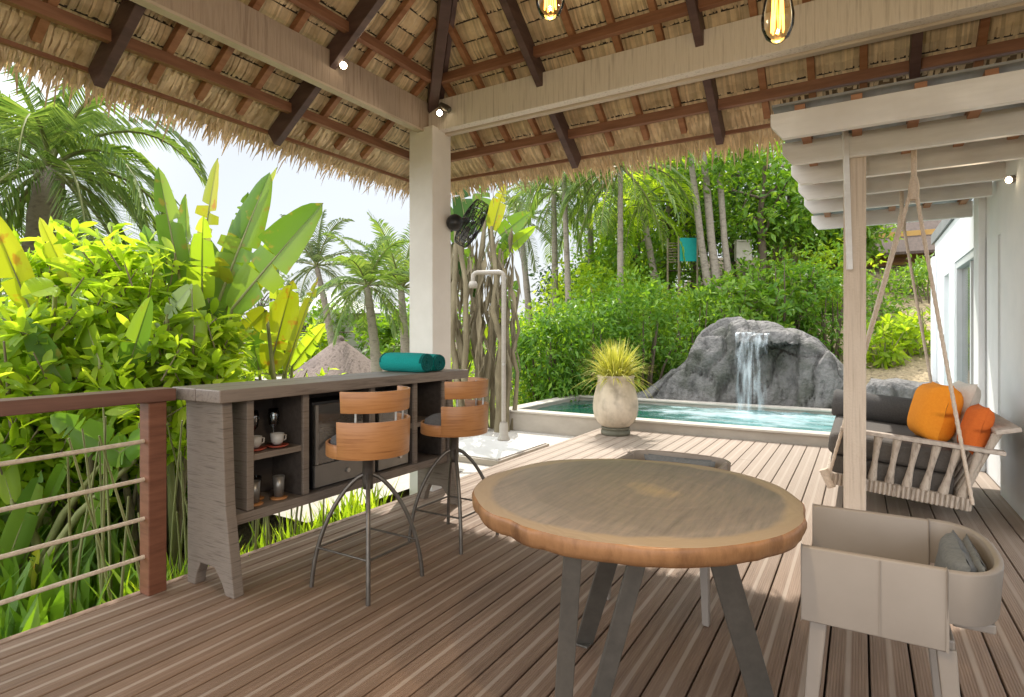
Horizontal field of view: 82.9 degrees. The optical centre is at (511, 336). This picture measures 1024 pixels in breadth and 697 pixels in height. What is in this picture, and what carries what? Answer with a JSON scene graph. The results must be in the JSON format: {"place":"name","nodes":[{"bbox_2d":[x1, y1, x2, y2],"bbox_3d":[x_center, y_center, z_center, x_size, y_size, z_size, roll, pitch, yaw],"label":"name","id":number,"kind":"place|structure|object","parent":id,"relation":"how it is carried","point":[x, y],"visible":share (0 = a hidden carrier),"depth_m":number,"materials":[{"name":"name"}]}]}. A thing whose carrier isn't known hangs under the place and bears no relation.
{"place":"outdoors","nodes":[
{"label":"outdoors","id":0,"kind":"place"},
{"bbox_2d":[274,470,462,522],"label":"garden path","id":1,"kind":"structure","parent":0,"point":[403,483],"depth_m":5.31,"materials":[{"name":"stone"}]},
{"bbox_2d":[0,62,777,338],"label":"sky","id":2,"kind":"structure","parent":0,"point":[238,174],"materials":[{"name":"white"}]},
{"bbox_2d":[35,256,782,604],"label":"garden ground","id":3,"kind":"structure","parent":0,"point":[245,530],"depth_m":5.36,"materials":[{"name":"green plant"}]},
{"bbox_2d":[0,216,152,536],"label":"banana plant","id":4,"kind":"object","parent":3,"relation":"on","point":[14,262],"visible":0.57,"depth_m":4.28,"materials":[{"name":"green plant"}]},
{"bbox_2d":[0,302,161,525],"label":"leafy shrub","id":5,"kind":"object","parent":3,"relation":"on","point":[24,444],"visible":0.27,"depth_m":4.11,"materials":[{"name":"green plant"}]},
{"bbox_2d":[0,413,167,606],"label":"broadleaf plant","id":6,"kind":"object","parent":3,"relation":"on","point":[20,530],"visible":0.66,"depth_m":3.89,"materials":[{"name":"green plant"}]},
{"bbox_2d":[0,390,183,552],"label":"understory shrub","id":7,"kind":"object","parent":3,"relation":"on","point":[115,512],"visible":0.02,"depth_m":4.83,"materials":[{"name":"green plant"}]},
{"bbox_2d":[0,510,187,639],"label":"undergrowth","id":8,"kind":"object","parent":3,"relation":"on","point":[17,617],"visible":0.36,"depth_m":3.56,"materials":[{"name":"green plant"}]},
{"bbox_2d":[0,62,208,305],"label":"palm tree","id":9,"kind":"object","parent":3,"relation":"on","point":[44,196],"visible":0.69,"depth_m":9.25,"materials":[{"name":"green plant"}]},
{"bbox_2d":[0,363,244,546],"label":"understory shrub","id":10,"kind":"object","parent":3,"relation":"on","point":[4,516],"visible":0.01,"depth_m":4.52,"materials":[{"name":"green plant"}]},
{"bbox_2d":[0,216,247,540],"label":"leafy shrub","id":11,"kind":"object","parent":3,"relation":"on","point":[117,257],"visible":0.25,"depth_m":4.53,"materials":[{"name":"green plant"}]},
{"bbox_2d":[36,269,257,562],"bbox_3d":[-2.946,0.668,4.881,1.896,2.398,1.770,0,0,31],"label":"leafy shrub","id":12,"kind":"object","parent":3,"relation":"on","point":[218,360],"visible":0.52,"depth_m":4.56,"materials":[{"name":"green plant"}]},
{"bbox_2d":[118,284,192,563],"bbox_3d":[-2.790,0.727,4.522,0.598,2.270,0.565,0,0,31],"label":"broadleaf plant","id":13,"kind":"object","parent":3,"relation":"on","point":[180,295],"visible":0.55,"depth_m":4.62,"materials":[{"name":"green plant"}]},
{"bbox_2d":[42,329,344,493],"bbox_3d":[-3.136,0.840,5.952,2.112,2.254,2.972,0,0,31],"label":"understory shrub","id":14,"kind":"object","parent":3,"relation":"on","point":[254,375],"visible":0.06,"depth_m":6.07,"materials":[{"name":"green plant"}]},
{"bbox_2d":[67,407,324,614],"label":"reed stalks","id":15,"kind":"object","parent":3,"relation":"on","point":[100,547],"visible":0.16,"depth_m":3.52,"materials":[{"name":"beige plant"}]},
{"bbox_2d":[142,158,322,500],"bbox_3d":[-2.465,0.051,5.250,1.576,3.476,1.146,0,0,31],"label":"banana plant","id":16,"kind":"object","parent":3,"relation":"on","point":[234,280],"visible":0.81,"depth_m":5.18,"materials":[{"name":"green plant"}]},
{"bbox_2d":[85,476,403,602],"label":"grass tufts","id":17,"kind":"object","parent":3,"relation":"on","point":[352,506],"visible":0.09,"depth_m":4.48,"materials":[{"name":"green plant"}]},
{"bbox_2d":[240,269,309,352],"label":"broadleaf tree","id":18,"kind":"object","parent":3,"relation":"on","point":[265,290],"visible":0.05,"depth_m":34.72,"materials":[{"name":"green plant"}]},
{"bbox_2d":[239,272,325,379],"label":"banana plant","id":19,"kind":"object","parent":3,"relation":"on","point":[284,317],"visible":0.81,"depth_m":5.95,"materials":[{"name":"green plant"}]},
{"bbox_2d":[241,308,327,373],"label":"broadleaf tree","id":20,"kind":"object","parent":3,"relation":"on","point":[323,340],"visible":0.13,"depth_m":25.32,"materials":[{"name":"green plant"}]},
{"bbox_2d":[264,291,384,362],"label":"palm tree","id":21,"kind":"object","parent":3,"relation":"on","point":[351,342],"visible":0.1,"depth_m":32.16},
{"bbox_2d":[272,209,377,344],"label":"palm tree","id":22,"kind":"object","parent":3,"relation":"on","point":[315,257],"visible":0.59,"depth_m":23.87,"materials":[{"name":"green plant"}]},
{"bbox_2d":[294,289,368,359],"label":"broadleaf tree","id":23,"kind":"object","parent":3,"relation":"on","point":[315,314],"visible":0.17,"depth_m":29.98,"materials":[{"name":"green plant"}]},
{"bbox_2d":[289,335,384,377],"bbox_3d":[-5.934,0.829,19.994,4.242,1.738,4.197,0,0,31],"label":"thatched hut","id":24,"kind":"object","parent":3,"relation":"on","point":[343,356],"visible":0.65,"depth_m":19.16,"materials":[{"name":"wicker"}]},
{"bbox_2d":[310,231,409,371],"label":"palm tree","id":25,"kind":"object","parent":3,"relation":"on","point":[360,266],"visible":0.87,"depth_m":16.83,"materials":[{"name":"green plant"}]},
{"bbox_2d":[346,308,409,358],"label":"broadleaf tree","id":26,"kind":"object","parent":3,"relation":"on","point":[386,343],"visible":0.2,"depth_m":23.61,"materials":[{"name":"green plant"}]},
{"bbox_2d":[300,209,459,352],"bbox_3d":[-3.657,-1.329,19.250,5.642,5.547,5.604,0,0,31],"label":"palm tree","id":27,"kind":"object","parent":3,"relation":"on","point":[393,261],"visible":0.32,"depth_m":18.76,"materials":[{"name":"green plant"}]},
{"bbox_2d":[353,297,486,354],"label":"broadleaf tree","id":28,"kind":"object","parent":3,"relation":"on","point":[362,344],"visible":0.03,"depth_m":31.46,"materials":[{"name":"green plant"}]},
{"bbox_2d":[451,185,535,432],"bbox_3d":[-0.387,-0.538,9.384,1.447,4.250,1.178,0,0,-4],"label":"traveller palm","id":29,"kind":"object","parent":3,"relation":"on","point":[473,335],"visible":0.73,"depth_m":9.12,"materials":[{"name":"brown plant"}]},
{"bbox_2d":[0,0,1023,494],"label":"thatched pavilion","id":30,"kind":"structure","parent":3,"relation":"on","point":[524,90],"depth_m":4.17,"materials":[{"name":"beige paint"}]},
{"bbox_2d":[446,199,488,247],"bbox_3d":[-0.455,-1.050,5.334,0.499,0.458,0.466,0,0,-36],"label":"wall fan","id":31,"kind":"object","parent":30,"relation":"attached to","point":[456,222],"depth_m":5.27,"materials":[{"name":"black plastic"}]},
{"bbox_2d":[536,0,564,20],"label":"filament bulb","id":32,"kind":"object","parent":30,"relation":"hanging from","point":[545,17],"visible":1,"depth_m":1.23,"materials":[{"name":"clear glass"}]},
{"bbox_2d":[761,0,794,43],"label":"filament bulb","id":33,"kind":"object","parent":30,"relation":"hanging from","point":[775,17],"visible":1,"depth_m":1.17,"materials":[{"name":"clear glass"}]},
{"bbox_2d":[458,428,575,476],"bbox_3d":[-0.936,1.485,7.685,3.080,0.001,3.510,0,0,31],"label":"gravel bed","id":34,"kind":"object","parent":3,"relation":"on","point":[470,468],"visible":0.09,"depth_m":8.43,"materials":[{"name":"gravel"}]},
{"bbox_2d":[458,435,548,465],"bbox_3d":[-0.309,1.441,7.407,1.120,0.088,1.260,0,0,31],"label":"shower tray","id":35,"kind":"object","parent":34,"relation":"on","point":[486,450],"visible":0.64,"depth_m":7.22,"materials":[{"name":"white stone"}]},
{"bbox_2d":[469,270,509,440],"bbox_3d":[-0.306,0.250,7.849,0.562,2.290,0.210,0,0,16],"label":"outdoor shower","id":36,"kind":"object","parent":35,"relation":"on","point":[503,431],"visible":1,"depth_m":7.79,"materials":[{"name":"beige metal"}]},
{"bbox_2d":[474,181,574,362],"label":"palm tree","id":37,"kind":"object","parent":3,"relation":"on","point":[524,263],"visible":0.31,"depth_m":26.87,"materials":[{"name":"green plant"}]},
{"bbox_2d":[494,174,608,321],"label":"palm tree","id":38,"kind":"object","parent":3,"relation":"on","point":[552,223],"visible":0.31,"depth_m":19.92,"materials":[{"name":"green plant"}]},
{"bbox_2d":[495,295,608,393],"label":"hedge shrub","id":39,"kind":"object","parent":3,"relation":"on","point":[533,306],"visible":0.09,"depth_m":14.26,"materials":[{"name":"green plant"}]},
{"bbox_2d":[509,307,596,403],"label":"hedge shrub","id":40,"kind":"object","parent":3,"relation":"on","point":[524,342],"visible":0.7,"depth_m":11.47,"materials":[{"name":"green plant"}]},
{"bbox_2d":[496,169,617,352],"bbox_3d":[1.395,-3.202,17.040,3.739,8.774,3.940,0,0,8],"label":"palm tree","id":41,"kind":"object","parent":3,"relation":"on","point":[563,188],"visible":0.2,"depth_m":16.94,"materials":[{"name":"green plant"}]},
{"bbox_2d":[528,250,611,347],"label":"broadleaf tree","id":42,"kind":"object","parent":3,"relation":"on","point":[549,277],"visible":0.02,"depth_m":25.60,"materials":[{"name":"green plant"}]},
{"bbox_2d":[530,163,649,302],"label":"palm tree","id":43,"kind":"object","parent":3,"relation":"on","point":[590,239],"visible":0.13,"depth_m":20.85,"materials":[{"name":"green plant"}]},
{"bbox_2d":[530,288,653,396],"bbox_3d":[1.529,0.387,12.217,2.582,2.763,2.771,0,0,31],"label":"hedge shrub","id":44,"kind":"object","parent":3,"relation":"on","point":[581,322],"visible":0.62,"depth_m":11.81,"materials":[{"name":"green plant"}]},
{"bbox_2d":[530,255,677,317],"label":"broadleaf tree","id":45,"kind":"object","parent":3,"relation":"on","point":[584,280],"visible":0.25,"depth_m":19.17,"materials":[{"name":"green plant"}]},
{"bbox_2d":[533,150,705,305],"bbox_3d":[2.729,-3.006,15.639,4.476,7.860,4.095,0,0,12],"label":"palm tree","id":46,"kind":"object","parent":3,"relation":"on","point":[619,183],"visible":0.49,"depth_m":15.57,"materials":[{"name":"green plant"}]},
{"bbox_2d":[557,259,689,376],"bbox_3d":[2.623,-0.202,14.192,3.190,3.444,3.261,0,0,-31],"label":"hedge shrub","id":47,"kind":"object","parent":3,"relation":"on","point":[632,277],"visible":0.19,"depth_m":13.85,"materials":[{"name":"green plant"}]},
{"bbox_2d":[560,192,699,297],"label":"broadleaf tree","id":48,"kind":"object","parent":3,"relation":"on","point":[615,242],"visible":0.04,"depth_m":26.43,"materials":[{"name":"green plant"}]},
{"bbox_2d":[572,158,704,295],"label":"palm tree","id":49,"kind":"object","parent":3,"relation":"on","point":[648,245],"visible":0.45,"depth_m":18.66,"materials":[{"name":"green plant"}]},
{"bbox_2d":[584,271,704,392],"bbox_3d":[2.738,0.262,12.476,2.471,3.316,2.595,0,0,-27],"label":"hedge shrub","id":50,"kind":"object","parent":3,"relation":"on","point":[650,292],"visible":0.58,"depth_m":12.16,"materials":[{"name":"green plant"}]},
{"bbox_2d":[570,205,728,302],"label":"broadleaf tree","id":51,"kind":"object","parent":3,"relation":"on","point":[609,251],"visible":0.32,"depth_m":19.91,"materials":[{"name":"green plant"}]},
{"bbox_2d":[604,278,728,343],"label":"leafy shrub","id":52,"kind":"object","parent":3,"relation":"on","point":[689,298],"visible":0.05,"depth_m":16.09,"materials":[{"name":"green plant"}]},
{"bbox_2d":[595,152,741,297],"bbox_3d":[5.606,-4.645,21.968,5.063,7.779,6.256,0,0,-35],"label":"broadleaf tree","id":53,"kind":"object","parent":3,"relation":"on","point":[672,238],"visible":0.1,"depth_m":20.91,"materials":[{"name":"green plant"}]},
{"bbox_2d":[509,394,832,446],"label":"swimming pool","id":54,"kind":"structure","parent":3,"relation":"on","point":[527,417],"depth_m":8.60,"materials":[{"name":"white stone"}]},
{"bbox_2d":[667,238,680,294],"bbox_3d":[5.104,-1.583,18.300,0.449,3.016,0.069,0,0,0],"label":"stick fence","id":55,"kind":"object","parent":3,"relation":"on","point":[668,253],"visible":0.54,"depth_m":18.28,"materials":[{"name":"brown wood"}]},
{"bbox_2d":[678,236,697,321],"bbox_3d":[5.465,-1.614,18.000,0.649,2.983,0.069,0,0,0],"label":"teal screen","id":56,"kind":"object","parent":3,"relation":"on","point":[690,245],"visible":0.57,"depth_m":17.98,"materials":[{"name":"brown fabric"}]},
{"bbox_2d":[629,275,747,382],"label":"hedge shrub","id":57,"kind":"object","parent":3,"relation":"on","point":[704,305],"visible":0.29,"depth_m":13.18,"materials":[{"name":"green plant"}]},
{"bbox_2d":[638,142,764,309],"bbox_3d":[5.997,-3.682,17.498,4.142,9.812,3.985,0,0,0],"label":"leaning tree","id":58,"kind":"object","parent":3,"relation":"on","point":[718,170],"visible":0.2,"depth_m":17.44,"materials":[{"name":"grey plant"}]},
{"bbox_2d":[627,146,778,297],"bbox_3d":[6.982,-4.904,22.439,6.441,7.148,5.954,0,0,31],"label":"broadleaf tree","id":59,"kind":"object","parent":3,"relation":"on","point":[717,238],"visible":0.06,"depth_m":21.81,"materials":[{"name":"green plant"}]},
{"bbox_2d":[663,142,789,278],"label":"broadleaf tree","id":60,"kind":"object","parent":3,"relation":"on","point":[733,263],"visible":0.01,"depth_m":23.88,"materials":[{"name":"green plant"}]},
{"bbox_2d":[687,271,786,339],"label":"hedge shrub","id":61,"kind":"object","parent":3,"relation":"on","point":[748,298],"visible":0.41,"depth_m":13.47,"materials":[{"name":"green plant"}]},
{"bbox_2d":[637,316,842,408],"bbox_3d":[4.289,0.546,10.730,4.200,1.834,1.577,0,0,31],"label":"waterfall rock","id":62,"kind":"object","parent":3,"relation":"on","point":[739,359],"visible":0.81,"depth_m":10.36,"materials":[{"name":"stone"}]},
{"bbox_2d":[668,138,841,289],"bbox_3d":[8.040,-4.147,19.190,6.165,6.418,6.619,0,0,31],"label":"broadleaf tree","id":63,"kind":"object","parent":3,"relation":"on","point":[742,218],"visible":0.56,"depth_m":18.53,"materials":[{"name":"green plant"}]},
{"bbox_2d":[702,246,839,311],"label":"leafy shrub","id":64,"kind":"object","parent":3,"relation":"on","point":[768,275],"visible":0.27,"depth_m":16.80,"materials":[{"name":"green plant"}]},
{"bbox_2d":[731,162,823,278],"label":"broadleaf tree","id":65,"kind":"object","parent":3,"relation":"on","point":[777,250],"visible":0.04,"depth_m":22.46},
{"bbox_2d":[733,260,840,337],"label":"hedge shrub","id":66,"kind":"object","parent":3,"relation":"on","point":[784,280],"visible":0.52,"depth_m":13.55,"materials":[{"name":"green plant"}]},
{"bbox_2d":[727,141,874,282],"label":"broadleaf tree","id":67,"kind":"object","parent":3,"relation":"on","point":[768,202],"visible":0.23,"depth_m":19.51,"materials":[{"name":"green plant"}]},
{"bbox_2d":[774,228,885,309],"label":"leafy shrub","id":68,"kind":"object","parent":3,"relation":"on","point":[825,255],"visible":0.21,"depth_m":17.47,"materials":[{"name":"green plant"}]},
{"bbox_2d":[768,236,897,360],"bbox_3d":[7.541,-0.659,14.038,2.680,3.487,2.601,0,0,-7],"label":"hedge shrub","id":69,"kind":"object","parent":3,"relation":"on","point":[837,321],"visible":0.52,"depth_m":13.74,"materials":[{"name":"green plant"}]},
{"bbox_2d":[688,451,1006,696],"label":"deck frame","id":70,"kind":"object","parent":3,"relation":"on","point":[869,675],"depth_m":2.42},
{"bbox_2d":[0,428,1023,696],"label":"timber deck","id":71,"kind":"structure","parent":70,"relation":"on","point":[478,616],"depth_m":2.64,"materials":[{"name":"wood"}]},
{"bbox_2d":[0,387,175,605],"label":"deck railing","id":72,"kind":"object","parent":71,"relation":"on","point":[152,481],"visible":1,"depth_m":2.94,"materials":[{"name":"wood"}]},
{"bbox_2d":[172,369,468,598],"bbox_3d":[-1.071,0.795,3.907,0.469,1.050,2.145,0,0,31],"label":"bar counter","id":73,"kind":"object","parent":71,"relation":"on","point":[226,463],"visible":0.78,"depth_m":3.17,"materials":[{"name":"wood"}]},
{"bbox_2d":[266,432,288,447],"bbox_3d":[-1.348,0.596,3.330,0.124,0.080,0.124,0,0,31],"label":"cup","id":74,"kind":"object","parent":73,"relation":"on","point":[277,439],"visible":1,"depth_m":3.31,"materials":[{"name":"white ceramic"}]},
{"bbox_2d":[270,474,287,500],"bbox_3d":[-1.342,0.868,3.338,0.096,0.130,0.096,0,0,31],"label":"tumbler","id":75,"kind":"object","parent":73,"relation":"on","point":[278,484],"visible":1,"depth_m":3.31,"materials":[{"name":"clear glass"}]},
{"bbox_2d":[309,395,362,489],"bbox_3d":[-1.187,0.667,3.735,0.257,0.530,0.400,0,0,31],"label":"mini fridge","id":76,"kind":"object","parent":73,"relation":"on","point":[325,415],"visible":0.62,"depth_m":3.58,"materials":[{"name":"black metal"}]},
{"bbox_2d":[375,390,407,471],"bbox_3d":[-0.934,0.667,4.157,0.257,0.530,0.305,0,0,31],"label":"mini fridge","id":77,"kind":"object","parent":73,"relation":"on","point":[382,464],"visible":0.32,"depth_m":4.06,"materials":[{"name":"black metal"}]},
{"bbox_2d":[379,352,433,371],"bbox_3d":[-0.806,0.196,4.416,0.410,0.146,0.171,0,0,30],"label":"rolled towel","id":78,"kind":"object","parent":73,"relation":"on","point":[406,362],"visible":1,"depth_m":4.34,"materials":[{"name":"fabric"}]},
{"bbox_2d":[309,385,423,605],"bbox_3d":[-0.773,0.800,3.124,0.443,1.041,0.449,0,0,31],"label":"bar stool","id":79,"kind":"object","parent":71,"relation":"on","point":[367,444],"visible":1,"depth_m":2.95,"materials":[{"name":"brown wood"}]},
{"bbox_2d":[408,377,498,554],"bbox_3d":[-0.374,0.800,3.798,0.443,1.041,0.443,0,0,31],"label":"bar stool","id":80,"kind":"object","parent":71,"relation":"on","point":[468,419],"visible":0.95,"depth_m":3.63,"materials":[{"name":"brown wood"}]},
{"bbox_2d":[593,374,637,436],"bbox_3d":[1.396,0.920,7.817,0.607,0.800,0.606,0,0,31],"label":"plant pot","id":81,"kind":"object","parent":71,"relation":"on","point":[615,408],"visible":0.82,"depth_m":7.59,"materials":[{"name":"ceramic"}]},
{"bbox_2d":[572,337,655,402],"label":"variegated grass","id":82,"kind":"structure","parent":81,"relation":"in","point":[611,363],"depth_m":7.65,"materials":[{"name":"plant"}]},
{"bbox_2d":[472,459,806,696],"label":"dining table","id":83,"kind":"object","parent":71,"relation":"on","point":[636,517],"visible":1,"depth_m":1.94,"materials":[{"name":"brown wood"}]},
{"bbox_2d":[607,450,730,626],"bbox_3d":[0.814,0.979,2.986,0.550,0.685,0.516,0,0,33],"label":"tub chair","id":84,"kind":"object","parent":71,"relation":"on","point":[722,463],"visible":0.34,"depth_m":2.93,"materials":[{"name":"grey fabric"}]},
{"bbox_2d":[644,453,714,467],"bbox_3d":[0.900,0.730,3.109,0.380,0.167,0.116,0,0,31],"label":"chair cushion","id":85,"kind":"object","parent":84,"relation":"on","point":[702,462],"visible":0.22,"depth_m":3.08,"materials":[{"name":"fabric"}]},
{"bbox_2d":[771,58,1023,510],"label":"pergola","id":86,"kind":"object","parent":71,"relation":"on","point":[847,155],"visible":0.91,"depth_m":4.12,"materials":[{"name":"wood"}]},
{"bbox_2d":[819,149,1021,510],"bbox_3d":[3.199,-0.140,4.716,1.164,2.660,1.580,0,0,31],"label":"hanging bench","id":87,"kind":"object","parent":86,"relation":"hanging from","point":[965,465],"visible":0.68,"depth_m":4.10,"materials":[{"name":"grey wood"}]},
{"bbox_2d":[828,416,954,494],"bbox_3d":[3.091,0.930,4.792,0.793,0.393,1.320,0,0,31],"label":"seat pad","id":88,"kind":"object","parent":87,"relation":"on","point":[922,462],"visible":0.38,"depth_m":4.24,"materials":[{"name":"fabric"}]},
{"bbox_2d":[831,389,911,424],"bbox_3d":[3.363,0.656,5.236,0.836,0.322,0.250,0,0,31],"label":"bolster","id":89,"kind":"object","parent":88,"relation":"on","point":[888,409],"visible":0.52,"depth_m":5.16,"materials":[{"name":"grey fabric"}]},
{"bbox_2d":[907,381,963,441],"bbox_3d":[3.222,0.576,4.422,0.309,0.437,0.440,0,0,19],"label":"throw pillow","id":90,"kind":"object","parent":88,"relation":"on","point":[928,417],"visible":0.91,"depth_m":4.27,"materials":[{"name":"orange fabric"}]},
{"bbox_2d":[945,380,980,443],"bbox_3d":[3.446,0.577,4.486,0.229,0.452,0.460,0,0,23],"label":"throw pillow","id":91,"kind":"object","parent":88,"relation":"on","point":[971,394],"visible":0.3,"depth_m":4.30,"materials":[{"name":"beige fabric"}]},
{"bbox_2d":[957,404,994,454],"bbox_3d":[3.258,0.647,4.074,0.190,0.327,0.300,0,0,27],"label":"throw pillow","id":92,"kind":"object","parent":87,"relation":"on","point":[977,423],"visible":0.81,"depth_m":3.97,"materials":[{"name":"orange fabric"}]},
{"bbox_2d":[801,504,1003,696],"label":"tub chair","id":93,"kind":"object","parent":71,"relation":"on","point":[877,574],"visible":0.98,"depth_m":1.71,"materials":[{"name":"beige leather"}]},
{"bbox_2d":[934,530,986,571],"bbox_3d":[1.375,0.730,1.781,0.116,0.167,0.380,0,0,31],"label":"chair cushion","id":94,"kind":"object","parent":93,"relation":"on","point":[955,552],"visible":0.45,"depth_m":1.76,"materials":[{"name":"fabric"}]},
{"bbox_2d":[797,198,903,273],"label":"broadleaf tree","id":95,"kind":"object","parent":3,"relation":"on","point":[870,242],"visible":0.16,"depth_m":20.84,"materials":[{"name":"green plant"}]},
{"bbox_2d":[866,313,911,369],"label":"leafy shrub","id":96,"kind":"object","parent":3,"relation":"on","point":[885,355],"visible":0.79,"depth_m":12.45,"materials":[{"name":"green plant"}]},
{"bbox_2d":[866,378,938,398],"bbox_3d":[6.409,1.071,9.210,1.500,0.788,1.147,0,0,31],"label":"rock","id":97,"kind":"object","parent":3,"relation":"on","point":[898,387],"visible":0.28,"depth_m":9.15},
{"bbox_2d":[886,306,930,357],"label":"leafy shrub","id":98,"kind":"object","parent":3,"relation":"on","point":[910,336],"visible":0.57,"depth_m":12.77,"materials":[{"name":"green plant"}]},
{"bbox_2d":[931,159,1023,519],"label":"house","id":99,"kind":"structure","parent":3,"relation":"on","point":[977,262],"depth_m":5.42,"materials":[{"name":"white paint"}]},
{"bbox_2d":[955,243,986,465],"bbox_3d":[5.336,0.185,6.687,0.140,2.270,1.920,0,0,31],"label":"sliding door","id":100,"kind":"structure","parent":99,"relation":"in","point":[964,268],"depth_m":7.21,"materials":[{"name":"white glass"}]},
{"bbox_2d":[536,400,835,431],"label":"pool water","id":101,"kind":"structure","parent":0,"point":[798,421],"depth_m":9.06,"materials":[{"name":"liquid"}]},
{"bbox_2d":[734,240,751,260],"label":"garden wall","id":102,"kind":"structure","parent":0,"point":[739,247],"depth_m":18.90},
{"bbox_2d":[794,263,930,384],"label":"hill slope","id":103,"kind":"structure","parent":0,"point":[915,369],"depth_m":13.77,"materials":[{"name":"sand"}]},
{"bbox_2d":[830,266,916,326],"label":"slope bush","id":104,"kind":"object","parent":103,"relation":"on","point":[891,306],"visible":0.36,"depth_m":15.77,"materials":[{"name":"green plant"}]},
{"bbox_2d":[825,220,941,265],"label":"ochre building","id":105,"kind":"structure","parent":103,"relation":"on","point":[914,236],"depth_m":22.28,"materials":[{"name":"paint"}]},
{"bbox_2d":[877,259,929,294],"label":"slope bush","id":106,"kind":"object","parent":103,"relation":"on","point":[897,289],"visible":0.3,"depth_m":18.36,"materials":[{"name":"green plant"}]},
{"bbox_2d":[893,251,934,303],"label":"slope bush","id":107,"kind":"object","parent":103,"relation":"on","point":[921,270],"visible":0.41,"depth_m":17.05,"materials":[{"name":"green plant"}]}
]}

